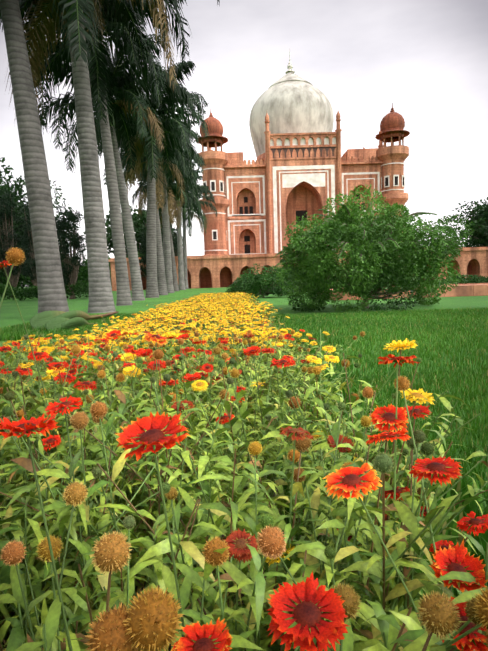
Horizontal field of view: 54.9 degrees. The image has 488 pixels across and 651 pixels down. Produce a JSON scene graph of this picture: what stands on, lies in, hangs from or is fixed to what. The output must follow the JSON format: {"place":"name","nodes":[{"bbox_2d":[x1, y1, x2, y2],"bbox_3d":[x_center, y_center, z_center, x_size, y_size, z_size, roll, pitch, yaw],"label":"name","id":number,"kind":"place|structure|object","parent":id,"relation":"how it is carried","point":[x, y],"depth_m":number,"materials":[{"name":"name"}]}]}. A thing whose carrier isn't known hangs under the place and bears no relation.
{"place":"outdoors","nodes":[
{"label":"outdoors","id":0,"kind":"place"},
{"bbox_2d":[0,280,487,593],"bbox_3d":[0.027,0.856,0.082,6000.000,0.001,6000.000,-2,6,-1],"label":"ground","id":1,"kind":"structure","parent":0,"point":[9,313],"depth_m":14.65,"materials":[{"name":"green plant"}]},
{"bbox_2d":[0,190,27,297],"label":"tree","id":2,"kind":"object","parent":1,"relation":"on","point":[6,206],"depth_m":38.07,"materials":[{"name":"green plant"}]},
{"bbox_2d":[19,212,35,285],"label":"conifer tree","id":3,"kind":"object","parent":1,"relation":"on","point":[32,281],"depth_m":45.73,"materials":[{"name":"green plant"}]},
{"bbox_2d":[19,195,37,285],"bbox_3d":[-15.456,-5.852,35.491,2.608,7.695,2.739,-4,6,-21],"label":"tree","id":4,"kind":"object","parent":1,"relation":"on","point":[31,269],"depth_m":34.82,"materials":[{"name":"green plant"}]},
{"bbox_2d":[0,179,57,282],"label":"tree","id":5,"kind":"object","parent":1,"relation":"on","point":[18,224],"depth_m":48.66,"materials":[{"name":"green plant"}]},
{"bbox_2d":[0,157,71,220],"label":"tree","id":6,"kind":"object","parent":1,"relation":"on","point":[18,188],"depth_m":76.89,"materials":[{"name":"green plant"}]},
{"bbox_2d":[0,280,88,300],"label":"hedge","id":7,"kind":"object","parent":1,"relation":"on","point":[81,288],"depth_m":30.03,"materials":[{"name":"green plant"}]},
{"bbox_2d":[55,206,86,298],"bbox_3d":[-11.135,-4.607,30.037,2.453,5.993,2.449,-4,6,-23],"label":"cypress tree","id":8,"kind":"object","parent":1,"relation":"on","point":[70,240],"depth_m":29.66,"materials":[{"name":"green plant"}]},
{"bbox_2d":[0,312,150,340],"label":"lawn","id":9,"kind":"structure","parent":1,"relation":"on","point":[18,332],"depth_m":8.48,"materials":[{"name":"green plant"}]},
{"bbox_2d":[30,310,118,329],"bbox_3d":[-3.488,-0.252,10.269,0.593,0.356,2.906,0,9,14],"label":"rock","id":10,"kind":"object","parent":9,"relation":"on","point":[41,319],"depth_m":9.44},
{"bbox_2d":[45,317,109,331],"bbox_3d":[-3.198,-0.083,9.390,0.441,0.279,1.873,0,7,15],"label":"rock","id":11,"kind":"object","parent":9,"relation":"on","point":[63,323],"depth_m":8.80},
{"bbox_2d":[9,0,145,312],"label":"palm tree","id":12,"kind":"object","parent":1,"relation":"on","point":[51,290],"depth_m":11.96,"materials":[{"name":"grey plant"}]},
{"bbox_2d":[0,252,177,290],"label":"hedge","id":13,"kind":"object","parent":1,"relation":"on","point":[82,275],"depth_m":73.70,"materials":[{"name":"green plant"}]},
{"bbox_2d":[26,0,186,305],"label":"palm tree","id":14,"kind":"object","parent":1,"relation":"on","point":[120,42],"depth_m":18.59,"materials":[{"name":"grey plant"}]},
{"bbox_2d":[4,0,219,312],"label":"palm tree","id":15,"kind":"object","parent":1,"relation":"on","point":[101,300],"depth_m":14.17,"materials":[{"name":"grey plant"}]},
{"bbox_2d":[32,34,194,300],"bbox_3d":[-6.377,-7.918,22.594,7.291,13.565,7.063,-7,7,-42],"label":"palm tree","id":16,"kind":"object","parent":1,"relation":"on","point":[126,88],"depth_m":22.53,"materials":[{"name":"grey plant"}]},
{"bbox_2d":[83,205,182,257],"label":"tree","id":17,"kind":"object","parent":1,"relation":"on","point":[139,225],"depth_m":86.48,"materials":[{"name":"green plant"}]},
{"bbox_2d":[138,230,146,278],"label":"conifer tree","id":18,"kind":"object","parent":1,"relation":"on","point":[143,260],"depth_m":54.94,"materials":[{"name":"green plant"}]},
{"bbox_2d":[97,114,201,294],"bbox_3d":[-6.357,-8.323,32.170,7.162,12.524,8.072,-2,6,-1],"label":"palm tree","id":19,"kind":"object","parent":1,"relation":"on","point":[179,161],"depth_m":32.28,"materials":[{"name":"green plant"}]},
{"bbox_2d":[96,60,209,297],"bbox_3d":[-5.413,-8.367,27.313,7.206,13.483,7.841,-2,6,-1],"label":"palm tree","id":20,"kind":"object","parent":1,"relation":"on","point":[168,110],"depth_m":27.22,"materials":[{"name":"green plant"}]},
{"bbox_2d":[123,164,201,291],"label":"palm tree","id":21,"kind":"object","parent":1,"relation":"on","point":[174,190],"depth_m":44.09,"materials":[{"name":"green plant"}]},
{"bbox_2d":[124,120,206,292],"bbox_3d":[-6.590,-9.410,38.257,7.586,13.531,7.074,-2,6,-1],"label":"palm tree","id":22,"kind":"object","parent":1,"relation":"on","point":[167,253],"depth_m":38.02,"materials":[{"name":"green plant"}]},
{"bbox_2d":[171,229,182,255],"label":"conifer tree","id":23,"kind":"object","parent":1,"relation":"on","point":[174,239],"depth_m":68.54,"materials":[{"name":"green plant"}]},
{"bbox_2d":[146,169,214,289],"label":"palm tree","id":24,"kind":"object","parent":1,"relation":"on","point":[179,213],"depth_m":51.04,"materials":[{"name":"grey plant"}]},
{"bbox_2d":[159,185,217,288],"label":"palm tree","id":25,"kind":"object","parent":1,"relation":"on","point":[188,218],"depth_m":57.46,"materials":[{"name":"grey plant"}]},
{"bbox_2d":[32,407,369,650],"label":"flower bed soil","id":26,"kind":"structure","parent":1,"relation":"on","point":[169,647],"depth_m":1.39,"materials":[{"name":"brown soil"}]},
{"bbox_2d":[0,264,487,650],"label":"foliage","id":27,"kind":"object","parent":26,"relation":"on","point":[375,620],"depth_m":0.83,"materials":[{"name":"green plant"}]},
{"bbox_2d":[0,247,487,650],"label":"flower heads","id":28,"kind":"structure","parent":27,"relation":"attached to","point":[148,621],"depth_m":0.55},
{"bbox_2d":[225,263,295,298],"bbox_3d":[0.866,-2.123,22.327,3.601,1.724,2.739,-2,6,-1],"label":"shrub","id":29,"kind":"object","parent":1,"relation":"on","point":[254,284],"depth_m":21.81,"materials":[{"name":"green plant"}]},
{"bbox_2d":[271,264,300,291],"bbox_3d":[3.352,-3.096,29.974,3.462,2.034,2.657,-2,6,-1],"label":"shrub","id":30,"kind":"object","parent":1,"relation":"on","point":[287,272],"depth_m":29.45,"materials":[{"name":"green plant"}]},
{"bbox_2d":[109,247,487,290],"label":"tomb plinth terrace","id":31,"kind":"structure","parent":1,"relation":"on","point":[212,271],"depth_m":61.13,"materials":[{"name":"stone"}]},
{"bbox_2d":[195,49,409,255],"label":"tomb","id":32,"kind":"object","parent":31,"relation":"on","point":[300,166],"depth_m":72.68,"materials":[{"name":"stone"}]},
{"bbox_2d":[270,184,474,311],"bbox_3d":[3.354,-2.028,12.757,5.197,3.221,5.037,-2,6,-1],"label":"shrub","id":33,"kind":"object","parent":1,"relation":"on","point":[383,253],"depth_m":11.34,"materials":[{"name":"green plant"}]},
{"bbox_2d":[269,314,487,619],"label":"lawn edge blades","id":34,"kind":"object","parent":1,"relation":"on","point":[481,539],"depth_m":1.73,"materials":[{"name":"green plant"}]},
{"bbox_2d":[273,307,487,374],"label":"lawn","id":35,"kind":"structure","parent":1,"relation":"on","point":[323,321],"depth_m":6.61,"materials":[{"name":"green plant"}]},
{"bbox_2d":[310,366,487,596],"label":"lawn","id":36,"kind":"structure","parent":1,"relation":"on","point":[471,377],"depth_m":3.01,"materials":[{"name":"green plant"}]},
{"bbox_2d":[412,274,487,283],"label":"hedge","id":37,"kind":"object","parent":1,"relation":"on","point":[476,279],"depth_m":24.36,"materials":[{"name":"green plant"}]},
{"bbox_2d":[444,197,487,247],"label":"tree","id":38,"kind":"object","parent":1,"relation":"on","point":[479,224],"depth_m":98.84,"materials":[{"name":"green plant"}]},
{"bbox_2d":[0,0,487,286],"label":"sky","id":39,"kind":"structure","parent":0,"point":[366,57],"materials":[{"name":"white"}]},
{"bbox_2d":[319,283,487,299],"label":"wall","id":40,"kind":"structure","parent":0,"point":[473,289],"depth_m":17.59,"materials":[{"name":"stone"}]}
]}

